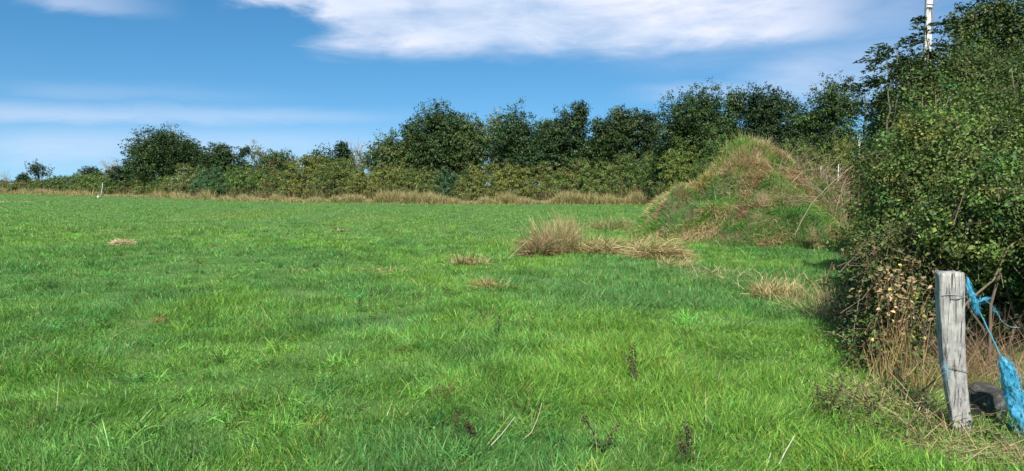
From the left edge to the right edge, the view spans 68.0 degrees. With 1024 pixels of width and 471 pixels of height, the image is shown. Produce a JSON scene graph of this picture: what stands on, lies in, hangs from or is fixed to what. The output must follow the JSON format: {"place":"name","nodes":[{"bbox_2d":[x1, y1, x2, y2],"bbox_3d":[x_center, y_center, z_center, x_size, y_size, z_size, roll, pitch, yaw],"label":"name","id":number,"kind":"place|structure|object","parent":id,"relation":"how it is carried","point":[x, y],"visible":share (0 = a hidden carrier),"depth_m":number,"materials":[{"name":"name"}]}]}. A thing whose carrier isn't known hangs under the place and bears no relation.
{"place":"outdoors","nodes":[
{"label":"outdoors","id":0,"kind":"place"},
{"bbox_2d":[0,181,1023,470],"bbox_3d":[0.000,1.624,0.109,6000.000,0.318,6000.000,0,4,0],"label":"ground","id":1,"kind":"structure","parent":0,"point":[276,274],"depth_m":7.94,"materials":[{"name":"green plant"}]},
{"bbox_2d":[0,177,56,191],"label":"hedge bush","id":2,"kind":"object","parent":1,"relation":"on","point":[15,185],"visible":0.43,"depth_m":135.07,"materials":[{"name":"green plant"}]},
{"bbox_2d":[20,158,54,180],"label":"tree","id":3,"kind":"object","parent":1,"relation":"on","point":[35,170],"visible":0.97,"depth_m":149.18,"materials":[{"name":"green plant"}]},
{"bbox_2d":[28,174,95,191],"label":"hedge bush","id":4,"kind":"object","parent":1,"relation":"on","point":[49,182],"visible":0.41,"depth_m":126.12,"materials":[{"name":"green plant"}]},
{"bbox_2d":[62,169,119,193],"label":"hedge bush","id":5,"kind":"object","parent":1,"relation":"on","point":[88,180],"visible":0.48,"depth_m":115.95,"materials":[{"name":"green plant"}]},
{"bbox_2d":[96,170,144,194],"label":"hedge bush","id":6,"kind":"object","parent":1,"relation":"on","point":[108,188],"visible":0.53,"depth_m":105.82,"materials":[{"name":"green plant"}]},
{"bbox_2d":[102,158,141,190],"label":"tree","id":7,"kind":"object","parent":1,"relation":"on","point":[118,172],"visible":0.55,"depth_m":106.21,"materials":[{"name":"green plant"}]},
{"bbox_2d":[129,174,180,194],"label":"hedge bush","id":8,"kind":"object","parent":1,"relation":"on","point":[143,189],"visible":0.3,"depth_m":98.99,"materials":[{"name":"green plant"}]},
{"bbox_2d":[117,121,208,183],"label":"oak tree","id":9,"kind":"object","parent":1,"relation":"on","point":[158,153],"visible":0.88,"depth_m":99.31,"materials":[{"name":"green plant"}]},
{"bbox_2d":[147,171,188,194],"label":"hedge bush","id":10,"kind":"object","parent":1,"relation":"on","point":[161,188],"visible":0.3,"depth_m":95.06,"materials":[{"name":"green plant"}]},
{"bbox_2d":[163,162,212,194],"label":"hedge bush","id":11,"kind":"object","parent":1,"relation":"on","point":[185,180],"visible":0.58,"depth_m":94.02,"materials":[{"name":"green plant"}]},
{"bbox_2d":[188,164,246,197],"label":"hedge bush","id":12,"kind":"object","parent":1,"relation":"on","point":[216,182],"visible":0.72,"depth_m":89.07,"materials":[{"name":"green plant"}]},
{"bbox_2d":[194,142,242,182],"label":"hedgerow tree","id":13,"kind":"object","parent":1,"relation":"on","point":[223,157],"visible":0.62,"depth_m":95.41,"materials":[{"name":"green plant"}]},
{"bbox_2d":[233,145,252,188],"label":"tree","id":14,"kind":"object","parent":1,"relation":"on","point":[245,151],"visible":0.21,"depth_m":96.26,"materials":[{"name":"green plant"}]},
{"bbox_2d":[222,159,276,198],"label":"hedge bush","id":15,"kind":"object","parent":1,"relation":"on","point":[251,181],"visible":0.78,"depth_m":85.12,"materials":[{"name":"green plant"}]},
{"bbox_2d":[249,148,297,187],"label":"hedgerow tree","id":16,"kind":"object","parent":1,"relation":"on","point":[277,161],"visible":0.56,"depth_m":89.31,"materials":[{"name":"green plant"}]},
{"bbox_2d":[252,168,307,198],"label":"hedge bush","id":17,"kind":"object","parent":1,"relation":"on","point":[273,184],"visible":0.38,"depth_m":81.08,"materials":[{"name":"green plant"}]},
{"bbox_2d":[276,150,329,199],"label":"hedge bush","id":18,"kind":"object","parent":1,"relation":"on","point":[302,177],"visible":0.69,"depth_m":75.04,"materials":[{"name":"green plant"}]},
{"bbox_2d":[300,140,347,185],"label":"tree","id":19,"kind":"object","parent":1,"relation":"on","point":[323,155],"visible":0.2,"depth_m":78.80,"materials":[{"name":"green plant"}]},
{"bbox_2d":[0,185,652,204],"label":"dry grass","id":20,"kind":"structure","parent":1,"relation":"on","point":[570,197],"depth_m":65.44,"materials":[{"name":"plant"}]},
{"bbox_2d":[303,154,368,198],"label":"hedge bush","id":21,"kind":"object","parent":1,"relation":"on","point":[330,186],"visible":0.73,"depth_m":72.22,"materials":[{"name":"green plant"}]},
{"bbox_2d":[333,140,355,195],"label":"tree","id":22,"kind":"object","parent":1,"relation":"on","point":[343,149],"visible":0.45,"depth_m":79.22,"materials":[{"name":"green plant"}]},
{"bbox_2d":[342,159,409,199],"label":"hedge bush","id":23,"kind":"object","parent":1,"relation":"on","point":[370,179],"visible":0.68,"depth_m":70.23,"materials":[{"name":"green plant"}]},
{"bbox_2d":[356,127,426,182],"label":"hedgerow tree","id":24,"kind":"object","parent":1,"relation":"on","point":[384,152],"visible":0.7,"depth_m":74.27,"materials":[{"name":"green plant"}]},
{"bbox_2d":[398,119,425,182],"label":"hedgerow tree","id":25,"kind":"object","parent":1,"relation":"on","point":[406,126],"visible":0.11,"depth_m":75.85,"materials":[{"name":"green plant"}]},
{"bbox_2d":[378,165,446,195],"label":"hedge bush","id":26,"kind":"object","parent":1,"relation":"on","point":[423,185],"visible":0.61,"depth_m":69.43,"materials":[{"name":"green plant"}]},
{"bbox_2d":[392,96,480,190],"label":"hedgerow tree","id":27,"kind":"object","parent":1,"relation":"on","point":[430,147],"visible":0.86,"depth_m":73.91,"materials":[{"name":"green plant"}]},
{"bbox_2d":[431,165,479,200],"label":"hedge bush","id":28,"kind":"object","parent":1,"relation":"on","point":[449,179],"visible":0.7,"depth_m":68.17,"materials":[{"name":"green plant"}]},
{"bbox_2d":[451,408,480,439],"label":"dock weed","id":29,"kind":"object","parent":1,"relation":"on","point":[469,428],"visible":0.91,"depth_m":4.78,"materials":[{"name":"brown plant"}]},
{"bbox_2d":[443,112,497,179],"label":"hedgerow tree","id":30,"kind":"object","parent":1,"relation":"on","point":[474,137],"visible":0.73,"depth_m":73.36,"materials":[{"name":"green plant"}]},
{"bbox_2d":[448,249,497,265],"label":"dry tussock","id":31,"kind":"object","parent":1,"relation":"on","point":[469,259],"visible":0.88,"depth_m":15.73,"materials":[{"name":"plant"}]},
{"bbox_2d":[449,161,508,200],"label":"hedge bush","id":32,"kind":"object","parent":1,"relation":"on","point":[479,183],"visible":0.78,"depth_m":67.09,"materials":[{"name":"green plant"}]},
{"bbox_2d":[465,274,522,290],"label":"dry tussock","id":33,"kind":"object","parent":1,"relation":"on","point":[483,282],"visible":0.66,"depth_m":11.48,"materials":[{"name":"plant"}]},
{"bbox_2d":[482,108,510,172],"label":"hedgerow tree","id":34,"kind":"object","parent":1,"relation":"on","point":[494,122],"visible":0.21,"depth_m":78.23,"materials":[{"name":"green plant"}]},
{"bbox_2d":[480,96,552,198],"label":"hedgerow tree","id":35,"kind":"object","parent":1,"relation":"on","point":[516,139],"visible":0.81,"depth_m":72.06,"materials":[{"name":"green plant"}]},
{"bbox_2d":[486,160,559,200],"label":"hedge bush","id":36,"kind":"object","parent":1,"relation":"on","point":[512,182],"visible":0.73,"depth_m":66.61,"materials":[{"name":"green plant"}]},
{"bbox_2d":[504,229,569,256],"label":"dry tussock","id":37,"kind":"object","parent":1,"relation":"on","point":[543,248],"visible":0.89,"depth_m":17.45,"materials":[{"name":"plant"}]},
{"bbox_2d":[519,204,596,255],"bbox_3d":[1.084,-0.151,17.871,1.903,1.256,2.531,2,4,29],"label":"dry tussock","id":38,"kind":"object","parent":1,"relation":"on","point":[556,234],"visible":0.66,"depth_m":17.74,"materials":[{"name":"plant"}]},
{"bbox_2d":[535,100,596,187],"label":"hedgerow tree","id":39,"kind":"object","parent":1,"relation":"on","point":[559,135],"visible":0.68,"depth_m":71.20,"materials":[{"name":"green plant"}]},
{"bbox_2d":[534,154,597,200],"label":"hedge bush","id":40,"kind":"object","parent":1,"relation":"on","point":[562,177],"visible":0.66,"depth_m":66.36,"materials":[{"name":"green plant"}]},
{"bbox_2d":[542,212,595,253],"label":"dry tussock","id":41,"kind":"object","parent":1,"relation":"on","point":[578,233],"visible":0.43,"depth_m":18.11,"materials":[{"name":"plant"}]},
{"bbox_2d":[567,99,592,172],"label":"hedgerow tree","id":42,"kind":"object","parent":1,"relation":"on","point":[580,106],"visible":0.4,"depth_m":71.91,"materials":[{"name":"green plant"}]},
{"bbox_2d":[586,116,613,178],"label":"hedgerow tree","id":43,"kind":"object","parent":1,"relation":"on","point":[596,133],"visible":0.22,"depth_m":73.06,"materials":[{"name":"green plant"}]},
{"bbox_2d":[581,412,622,449],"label":"dock weed","id":44,"kind":"object","parent":1,"relation":"on","point":[599,445],"visible":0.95,"depth_m":4.59,"materials":[{"name":"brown plant"}]},
{"bbox_2d":[566,153,640,198],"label":"hedge bush","id":45,"kind":"object","parent":1,"relation":"on","point":[598,186],"visible":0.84,"depth_m":65.28,"materials":[{"name":"green plant"}]},
{"bbox_2d":[564,233,648,255],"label":"dry tussock","id":46,"kind":"object","parent":1,"relation":"on","point":[611,247],"visible":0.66,"depth_m":17.73,"materials":[{"name":"plant"}]},
{"bbox_2d":[581,212,636,229],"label":"dry tussock","id":47,"kind":"object","parent":1,"relation":"on","point":[614,225],"visible":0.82,"depth_m":28.08,"materials":[{"name":"plant"}]},
{"bbox_2d":[590,103,644,196],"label":"hedgerow tree","id":48,"kind":"object","parent":1,"relation":"on","point":[622,131],"visible":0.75,"depth_m":70.83,"materials":[{"name":"green plant"}]},
{"bbox_2d":[621,343,639,385],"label":"dock weed","id":49,"kind":"object","parent":1,"relation":"on","point":[634,373],"visible":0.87,"depth_m":6.00,"materials":[{"name":"brown plant"}]},
{"bbox_2d":[618,145,662,198],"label":"hedge bush","id":50,"kind":"object","parent":1,"relation":"on","point":[636,180],"visible":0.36,"depth_m":64.42,"materials":[{"name":"green plant"}]},
{"bbox_2d":[626,107,661,167],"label":"hedgerow tree","id":51,"kind":"object","parent":1,"relation":"on","point":[646,120],"visible":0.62,"depth_m":70.89,"materials":[{"name":"green plant"}]},
{"bbox_2d":[617,230,702,260],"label":"dry tussock","id":52,"kind":"object","parent":1,"relation":"on","point":[653,250],"visible":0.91,"depth_m":16.38,"materials":[{"name":"plant"}]},
{"bbox_2d":[639,142,682,202],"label":"hedge bush","id":53,"kind":"object","parent":1,"relation":"on","point":[654,180],"visible":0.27,"depth_m":62.38,"materials":[{"name":"green plant"}]},
{"bbox_2d":[656,254,703,268],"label":"dry tussock","id":54,"kind":"object","parent":1,"relation":"on","point":[683,261],"visible":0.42,"depth_m":14.77,"materials":[{"name":"plant"}]},
{"bbox_2d":[650,136,714,195],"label":"hedge bush","id":55,"kind":"object","parent":1,"relation":"on","point":[671,176],"visible":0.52,"depth_m":57.49,"materials":[{"name":"green plant"}]},
{"bbox_2d":[672,419,703,462],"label":"dock weed","id":56,"kind":"object","parent":1,"relation":"on","point":[687,437],"visible":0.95,"depth_m":4.37,"materials":[{"name":"brown plant"}]},
{"bbox_2d":[645,76,744,175],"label":"oak tree","id":57,"kind":"object","parent":1,"relation":"on","point":[689,122],"visible":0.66,"depth_m":58.67,"materials":[{"name":"green plant"}]},
{"bbox_2d":[687,126,729,184],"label":"hedge bush","id":58,"kind":"object","parent":1,"relation":"on","point":[702,167],"visible":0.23,"depth_m":51.81,"materials":[{"name":"green plant"}]},
{"bbox_2d":[715,83,749,139],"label":"oak tree","id":59,"kind":"object","parent":1,"relation":"on","point":[731,108],"visible":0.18,"depth_m":60.03,"materials":[{"name":"green plant"}]},
{"bbox_2d":[624,127,853,248],"bbox_3d":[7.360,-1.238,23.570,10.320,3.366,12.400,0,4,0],"label":"mound","id":60,"kind":"object","parent":1,"relation":"on","point":[680,192],"visible":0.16,"depth_m":21.52,"materials":[{"name":"green plant"}]},
{"bbox_2d":[625,225,683,242],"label":"dry tussock","id":61,"kind":"object","parent":60,"relation":"on","point":[646,236],"visible":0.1,"depth_m":21.61,"materials":[{"name":"plant"}]},
{"bbox_2d":[663,217,713,244],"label":"dry tussock","id":62,"kind":"object","parent":60,"relation":"on","point":[688,236],"visible":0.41,"depth_m":21.18,"materials":[{"name":"plant"}]},
{"bbox_2d":[690,157,727,194],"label":"dry tussock","id":63,"kind":"object","parent":60,"relation":"on","point":[700,180],"visible":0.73,"depth_m":23.69,"materials":[{"name":"plant"}]},
{"bbox_2d":[692,217,731,240],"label":"dry tussock","id":64,"kind":"object","parent":60,"relation":"on","point":[712,230],"visible":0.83,"depth_m":20.85,"materials":[{"name":"plant"}]},
{"bbox_2d":[717,166,761,199],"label":"dry tussock","id":65,"kind":"object","parent":60,"relation":"on","point":[745,181],"visible":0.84,"depth_m":22.22,"materials":[{"name":"plant"}]},
{"bbox_2d":[749,226,797,248],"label":"dry tussock","id":66,"kind":"object","parent":60,"relation":"on","point":[773,241],"visible":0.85,"depth_m":19.55,"materials":[{"name":"plant"}]},
{"bbox_2d":[732,193,815,213],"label":"dry tussock","id":67,"kind":"object","parent":60,"relation":"on","point":[754,204],"visible":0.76,"depth_m":20.99,"materials":[{"name":"plant"}]},
{"bbox_2d":[747,157,814,187],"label":"dry tussock","id":68,"kind":"object","parent":60,"relation":"on","point":[780,172],"visible":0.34,"depth_m":22.66,"materials":[{"name":"plant"}]},
{"bbox_2d":[747,135,859,231],"bbox_3d":[10.174,-1.228,23.692,7.300,4.165,9.236,0,4,0],"label":"dead scrub","id":69,"kind":"object","parent":60,"relation":"on","point":[836,185],"visible":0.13,"depth_m":22.37,"materials":[{"name":"plant"}]},
{"bbox_2d":[780,165,851,238],"bbox_3d":[7.810,-0.863,19.432,1.793,2.032,0.315,0,4,0],"label":"fallen branch","id":70,"kind":"object","parent":60,"relation":"on","point":[819,195],"visible":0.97,"depth_m":19.32,"materials":[{"name":"brown wood"}]},
{"bbox_2d":[669,260,844,288],"bbox_3d":[4.085,0.690,12.675,2.954,0.420,3.648,0,4,0],"label":"loose straw","id":71,"kind":"object","parent":1,"relation":"on","point":[741,274],"visible":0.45,"depth_m":12.64,"materials":[{"name":"beige plant"}]},
{"bbox_2d":[722,80,807,149],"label":"oak tree","id":72,"kind":"object","parent":1,"relation":"on","point":[765,115],"visible":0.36,"depth_m":57.62,"materials":[{"name":"green plant"}]},
{"bbox_2d":[733,268,810,300],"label":"dry tussock","id":73,"kind":"object","parent":1,"relation":"on","point":[761,289],"visible":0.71,"depth_m":10.85,"materials":[{"name":"plant"}]},
{"bbox_2d":[747,273,846,304],"bbox_3d":[4.292,0.762,10.976,1.486,0.326,2.577,0,4,0],"label":"loose straw","id":74,"kind":"object","parent":1,"relation":"on","point":[799,295],"visible":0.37,"depth_m":10.67,"materials":[{"name":"beige plant"}]},
{"bbox_2d":[754,274,851,320],"bbox_3d":[4.110,0.738,9.539,1.801,0.551,3.286,0,4,0],"label":"loose straw","id":75,"kind":"object","parent":1,"relation":"on","point":[820,310],"visible":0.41,"depth_m":9.65,"materials":[{"name":"beige plant"}]},
{"bbox_2d":[783,108,827,162],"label":"oak tree","id":76,"kind":"object","parent":1,"relation":"on","point":[804,120],"visible":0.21,"depth_m":56.08,"materials":[{"name":"green plant"}]},
{"bbox_2d":[786,136,837,179],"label":"hedge bush","id":77,"kind":"object","parent":1,"relation":"on","point":[801,151],"visible":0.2,"depth_m":45.55,"materials":[{"name":"green plant"}]},
{"bbox_2d":[776,70,873,175],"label":"oak tree","id":78,"kind":"object","parent":1,"relation":"on","point":[834,104],"visible":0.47,"depth_m":55.56,"materials":[{"name":"green plant"}]},
{"bbox_2d":[814,375,850,415],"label":"dock weed","id":79,"kind":"object","parent":1,"relation":"on","point":[827,403],"visible":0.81,"depth_m":5.24,"materials":[{"name":"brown plant"}]},
{"bbox_2d":[816,131,859,187],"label":"hedge bush","id":80,"kind":"object","parent":1,"relation":"on","point":[839,159],"visible":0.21,"depth_m":41.84,"materials":[{"name":"green plant"}]},
{"bbox_2d":[818,120,864,183],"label":"oak tree","id":81,"kind":"object","parent":1,"relation":"on","point":[837,137],"visible":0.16,"depth_m":54.31,"materials":[{"name":"green plant"}]},
{"bbox_2d":[839,81,879,214],"bbox_3d":[7.303,-1.337,15.901,0.940,3.747,0.531,0,4,0],"label":"ash sapling","id":82,"kind":"object","parent":1,"relation":"on","point":[857,88],"visible":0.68,"depth_m":15.81,"materials":[{"name":"green plant"}]},
{"bbox_2d":[806,277,933,355],"bbox_3d":[3.602,0.948,7.468,1.459,1.074,1.693,0,4,0],"label":"bramble","id":83,"kind":"object","parent":1,"relation":"on","point":[845,327],"visible":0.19,"depth_m":7.30,"materials":[{"name":"green plant"}]},
{"bbox_2d":[816,233,934,345],"bbox_3d":[4.124,0.741,8.377,1.411,1.874,3.183,1,4,21],"label":"bramble","id":84,"kind":"object","parent":1,"relation":"on","point":[831,311],"visible":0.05,"depth_m":8.70,"materials":[{"name":"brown plant"}]},
{"bbox_2d":[853,49,917,132],"bbox_3d":[5.720,-1.003,11.671,0.996,3.645,0.774,0,4,0],"label":"ash sapling","id":85,"kind":"object","parent":1,"relation":"on","point":[883,54],"visible":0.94,"depth_m":11.61,"materials":[{"name":"green plant"}]},
{"bbox_2d":[862,41,925,129],"bbox_3d":[5.967,-1.117,11.944,0.879,3.835,0.540,0,4,0],"label":"ash sapling","id":86,"kind":"object","parent":1,"relation":"on","point":[884,47],"visible":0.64,"depth_m":11.79,"materials":[{"name":"green plant"}]},
{"bbox_2d":[782,356,1008,462],"bbox_3d":[2.662,1.088,5.104,1.270,0.444,1.900,0,4,0],"label":"dry tussock","id":87,"kind":"object","parent":1,"relation":"on","point":[919,405],"visible":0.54,"depth_m":5.15,"materials":[{"name":"plant"}]},
{"bbox_2d":[823,203,975,386],"bbox_3d":[3.254,0.604,6.449,1.176,1.890,1.713,3,5,35],"label":"bramble","id":88,"kind":"object","parent":1,"relation":"on","point":[904,252],"visible":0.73,"depth_m":6.46,"materials":[{"name":"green plant"}]},
{"bbox_2d":[857,237,935,375],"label":"dead leaves","id":89,"kind":"object","parent":88,"relation":"hanging from","point":[898,322],"visible":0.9,"depth_m":6.15,"materials":[{"name":"brown plant"}]},
{"bbox_2d":[838,319,968,397],"bbox_3d":[2.972,0.917,5.909,0.823,0.543,1.259,0,4,0],"label":"dry tussock","id":90,"kind":"object","parent":1,"relation":"on","point":[911,375],"visible":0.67,"depth_m":5.81,"materials":[{"name":"plant"}]},
{"bbox_2d":[788,362,1023,447],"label":"bramble","id":91,"kind":"object","parent":1,"relation":"on","point":[904,418],"visible":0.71,"depth_m":4.99,"materials":[{"name":"green plant"}]},
{"bbox_2d":[892,55,932,101],"bbox_3d":[6.194,-1.004,11.974,0.665,3.605,0.434,0,4,0],"label":"ash sapling","id":92,"kind":"object","parent":1,"relation":"on","point":[908,61],"visible":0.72,"depth_m":11.82,"materials":[{"name":"green plant"}]},
{"bbox_2d":[822,73,1023,369],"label":"blackthorn shrub","id":93,"kind":"object","parent":1,"relation":"on","point":[975,191],"visible":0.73,"depth_m":6.97,"materials":[{"name":"green plant"}]},
{"bbox_2d":[828,56,1023,313],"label":"bramble shrub","id":94,"kind":"object","parent":1,"relation":"on","point":[1004,96],"visible":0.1,"depth_m":9.41,"materials":[{"name":"green plant"}]},
{"bbox_2d":[923,0,936,65],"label":"utility pole","id":95,"kind":"object","parent":1,"relation":"on","point":[928,10],"visible":0.22,"depth_m":30.41,"materials":[{"name":"concrete"}]},
{"bbox_2d":[898,15,961,99],"bbox_3d":[6.543,-1.343,12.045,0.951,4.272,0.623,1,4,10],"label":"ash sapling","id":96,"kind":"object","parent":1,"relation":"on","point":[920,19],"visible":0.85,"depth_m":11.94,"materials":[{"name":"green plant"}]},
{"bbox_2d":[839,22,1023,275],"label":"hawthorn shrub","id":97,"kind":"object","parent":1,"relation":"on","point":[973,65],"visible":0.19,"depth_m":11.99,"materials":[{"name":"green plant"}]},
{"bbox_2d":[841,33,1023,222],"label":"hazel shrub","id":98,"kind":"object","parent":1,"relation":"on","point":[895,56],"depth_m":15.48,"materials":[{"name":"green plant"}]},
{"bbox_2d":[845,403,1023,470],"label":"dry tussock","id":99,"kind":"object","parent":1,"relation":"on","point":[998,448],"visible":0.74,"depth_m":4.55,"materials":[{"name":"plant"}]},
{"bbox_2d":[854,297,1023,375],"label":"dry tussock","id":100,"kind":"object","parent":1,"relation":"on","point":[970,343],"visible":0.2,"depth_m":6.64,"materials":[{"name":"plant"}]},
{"bbox_2d":[870,326,1023,392],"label":"dry tussock","id":101,"kind":"object","parent":1,"relation":"on","point":[976,368],"visible":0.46,"depth_m":6.05,"materials":[{"name":"plant"}]},
{"bbox_2d":[935,270,973,433],"bbox_3d":[2.860,0.806,4.874,0.310,1.162,0.157,0,4,0],"label":"wooden post","id":102,"kind":"object","parent":1,"relation":"on","point":[950,296],"visible":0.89,"depth_m":4.81,"materials":[{"name":"grey wood"}]},
{"bbox_2d":[965,277,1023,434],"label":"blue net","id":103,"kind":"object","parent":102,"relation":"hanging from","point":[1013,396],"visible":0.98,"depth_m":4.79,"materials":[{"name":"blue plastic"}]},
{"bbox_2d":[939,0,1023,71],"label":"oak tree","id":104,"kind":"object","parent":1,"relation":"on","point":[997,13],"visible":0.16,"depth_m":19.45,"materials":[{"name":"green plant"}]},
{"bbox_2d":[968,382,1007,421],"bbox_3d":[3.214,1.147,5.173,0.238,0.261,0.229,-1,4,-14],"label":"stone block","id":105,"kind":"object","parent":1,"relation":"on","point":[992,394],"depth_m":5.08,"materials":[{"name":"grey stone"}]},
{"bbox_2d":[0,0,1023,184],"label":"sky","id":106,"kind":"structure","parent":0,"point":[76,76],"materials":[{"name":"blue"}]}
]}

